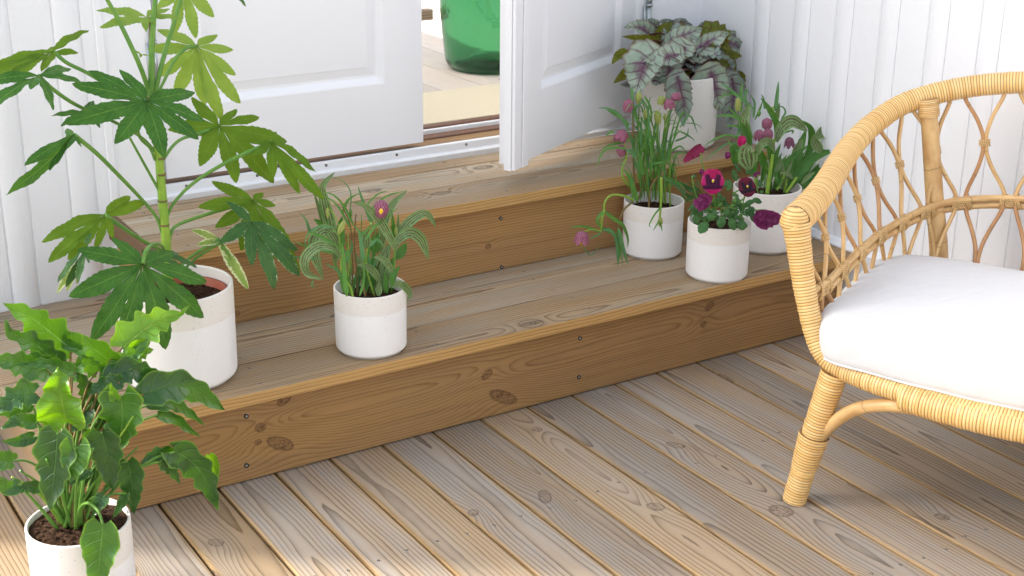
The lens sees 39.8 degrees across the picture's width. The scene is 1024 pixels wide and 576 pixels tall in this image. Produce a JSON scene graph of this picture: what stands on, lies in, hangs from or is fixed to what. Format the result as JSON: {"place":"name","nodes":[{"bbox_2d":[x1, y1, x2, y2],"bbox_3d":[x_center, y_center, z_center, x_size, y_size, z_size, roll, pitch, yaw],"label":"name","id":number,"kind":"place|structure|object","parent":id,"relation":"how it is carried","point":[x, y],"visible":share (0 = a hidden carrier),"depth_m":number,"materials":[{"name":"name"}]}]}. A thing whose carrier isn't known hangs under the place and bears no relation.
{"place":"outdoors","nodes":[
{"label":"outdoors","id":0,"kind":"place"},
{"bbox_2d":[167,0,637,202],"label":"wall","id":1,"kind":"structure","parent":0,"point":[433,27],"depth_m":9.93,"materials":[{"name":"white paint"}]},
{"bbox_2d":[422,32,499,92],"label":"floor","id":2,"kind":"structure","parent":0,"point":[439,73],"depth_m":4.50,"materials":[{"name":"beige wood"}]},
{"bbox_2d":[422,8,432,20],"bbox_3d":[-0.678,-0.978,5.235,0.862,0.040,0.040,-12,24,-30],"label":"floor batten","id":3,"kind":"object","parent":2,"relation":"on","point":[427,13],"visible":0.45,"depth_m":5.42,"materials":[{"name":"brown wood"}]},
{"bbox_2d":[423,83,499,124],"bbox_3d":[-0.361,-0.490,3.984,1.170,0.005,0.341,-12,24,-30],"label":"door mat","id":4,"kind":"object","parent":2,"relation":"on","point":[460,104],"depth_m":4.10,"materials":[{"name":"beige fabric"}]},
{"bbox_2d":[440,0,499,74],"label":"glass demijohn","id":5,"kind":"object","parent":2,"relation":"on","point":[471,35],"visible":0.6,"depth_m":4.45,"materials":[{"name":"green glass"}]},
{"bbox_2d":[625,0,702,123],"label":"house wall","id":6,"kind":"structure","parent":2,"relation":"on","point":[690,11],"depth_m":4.00,"materials":[{"name":"white paint"}]},
{"bbox_2d":[145,0,422,178],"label":"door","id":7,"kind":"structure","parent":6,"relation":"attached to","point":[314,78],"depth_m":3.49,"materials":[{"name":"white paint"}]},
{"bbox_2d":[144,114,636,204],"bbox_3d":[-0.290,-0.372,3.748,1.457,0.059,0.175,-12,24,-30],"label":"door threshold","id":8,"kind":"object","parent":6,"relation":"attached to","point":[459,138],"depth_m":3.67,"materials":[{"name":"white metal"}]},
{"bbox_2d":[499,0,652,170],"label":"door","id":9,"kind":"structure","parent":6,"relation":"attached to","point":[559,71],"depth_m":3.61,"materials":[{"name":"white paint"}]},
{"bbox_2d":[0,334,1023,575],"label":"deck","id":10,"kind":"structure","parent":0,"point":[684,470],"depth_m":2.86,"materials":[{"name":"wood"}]},
{"bbox_2d":[0,0,157,312],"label":"house wall","id":11,"kind":"structure","parent":10,"relation":"on","point":[76,180],"depth_m":3.19,"materials":[{"name":"white paint"}]},
{"bbox_2d":[25,498,135,575],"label":"plant pot","id":12,"kind":"object","parent":10,"relation":"on","point":[52,550],"visible":0.5,"depth_m":2.41,"materials":[{"name":"ceramic"}]},
{"bbox_2d":[0,303,224,575],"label":"philodendron plant","id":13,"kind":"object","parent":12,"relation":"in","point":[66,455],"visible":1,"depth_m":2.35,"materials":[{"name":"green plant"}]},
{"bbox_2d":[0,131,850,510],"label":"wooden steps","id":14,"kind":"structure","parent":10,"relation":"on","point":[520,299],"depth_m":3.28,"materials":[{"name":"brown wood"}]},
{"bbox_2d":[118,264,237,388],"bbox_3d":[-0.677,0.084,2.872,0.231,0.200,0.231,-12,24,-30],"label":"plant pot","id":15,"kind":"object","parent":14,"relation":"on","point":[204,349],"visible":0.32,"depth_m":2.80,"materials":[{"name":"white glazed ceramic"},{"name":"terracotta plastic"},{"name":"dark soil"}]},
{"bbox_2d":[0,0,323,349],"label":"fatsia plant","id":16,"kind":"object","parent":15,"relation":"in","point":[265,234],"visible":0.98,"depth_m":2.66,"materials":[{"name":"green plant"}]},
{"bbox_2d":[333,275,406,359],"bbox_3d":[-0.302,0.061,3.026,0.154,0.142,0.154,-12,24,-30],"label":"plant pot","id":17,"kind":"object","parent":14,"relation":"on","point":[370,326],"visible":0.73,"depth_m":2.97,"materials":[{"name":"ceramic"}]},
{"bbox_2d":[289,172,435,299],"bbox_3d":[-0.310,-0.094,2.946,0.353,0.295,0.154,-12,24,-30],"label":"striped tulip plant","id":18,"kind":"object","parent":17,"relation":"in","point":[379,273],"visible":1,"depth_m":2.94,"materials":[{"name":"green plant"}]},
{"bbox_2d":[623,191,683,260],"bbox_3d":[0.362,-0.159,3.634,0.154,0.142,0.154,-12,24,-30],"label":"plant pot","id":19,"kind":"object","parent":14,"relation":"on","point":[648,243],"visible":0.88,"depth_m":3.58,"materials":[{"name":"ceramic"}]},
{"bbox_2d":[570,88,699,264],"bbox_3d":[0.309,-0.281,3.493,0.149,0.418,0.507,16,25,36],"label":"fritillary plant","id":20,"kind":"object","parent":19,"relation":"in","point":[658,162],"visible":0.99,"depth_m":3.51,"materials":[{"name":"green plant"}]},
{"bbox_2d":[639,78,716,151],"bbox_3d":[0.455,-0.492,3.874,0.211,0.199,0.211,-12,24,-30],"label":"plant pot","id":21,"kind":"object","parent":14,"relation":"on","point":[703,113],"visible":0.43,"depth_m":3.79,"materials":[{"name":"ceramic"}]},
{"bbox_2d":[612,18,745,129],"bbox_3d":[0.474,-0.574,3.832,0.525,0.306,0.231,-17,27,-39],"label":"begonia plant","id":22,"kind":"object","parent":21,"relation":"in","point":[677,55],"visible":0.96,"depth_m":3.76,"materials":[{"name":"green plant"}]},
{"bbox_2d":[686,211,750,283],"bbox_3d":[0.506,-0.100,3.478,0.154,0.142,0.154,-12,24,-30],"label":"plant pot","id":23,"kind":"object","parent":14,"relation":"on","point":[715,254],"visible":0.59,"depth_m":3.42,"materials":[{"name":"ceramic"}]},
{"bbox_2d":[681,136,780,233],"bbox_3d":[0.512,-0.254,3.390,0.318,0.237,0.168,-12,24,-30],"label":"pansy plant","id":24,"kind":"object","parent":23,"relation":"in","point":[712,182],"visible":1,"depth_m":3.36,"materials":[{"name":"purple plant"}]},
{"bbox_2d":[732,176,801,254],"bbox_3d":[0.660,-0.188,3.687,0.175,0.164,0.175,-12,24,-30],"label":"plant pot","id":25,"kind":"object","parent":14,"relation":"on","point":[769,241],"visible":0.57,"depth_m":3.62,"materials":[{"name":"ceramic"}]},
{"bbox_2d":[705,81,829,193],"bbox_3d":[0.666,-0.377,3.592,0.120,0.341,0.497,18,27,39],"label":"tulip plant","id":26,"kind":"object","parent":25,"relation":"in","point":[793,169],"visible":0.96,"depth_m":3.59,"materials":[{"name":"green plant"}]},
{"bbox_2d":[701,0,1023,289],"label":"side wall","id":27,"kind":"structure","parent":10,"relation":"on","point":[838,70],"depth_m":3.50,"materials":[{"name":"white paint"}]},
{"bbox_2d":[779,71,1023,506],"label":"rattan armchair","id":28,"kind":"object","parent":10,"relation":"on","point":[805,210],"visible":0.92,"depth_m":2.85,"materials":[{"name":"wicker"}]},
{"bbox_2d":[819,255,1023,410],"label":"seat cushion","id":29,"kind":"object","parent":28,"relation":"on","point":[952,327],"visible":0.96,"depth_m":2.68,"materials":[{"name":"white fabric"}]}
]}

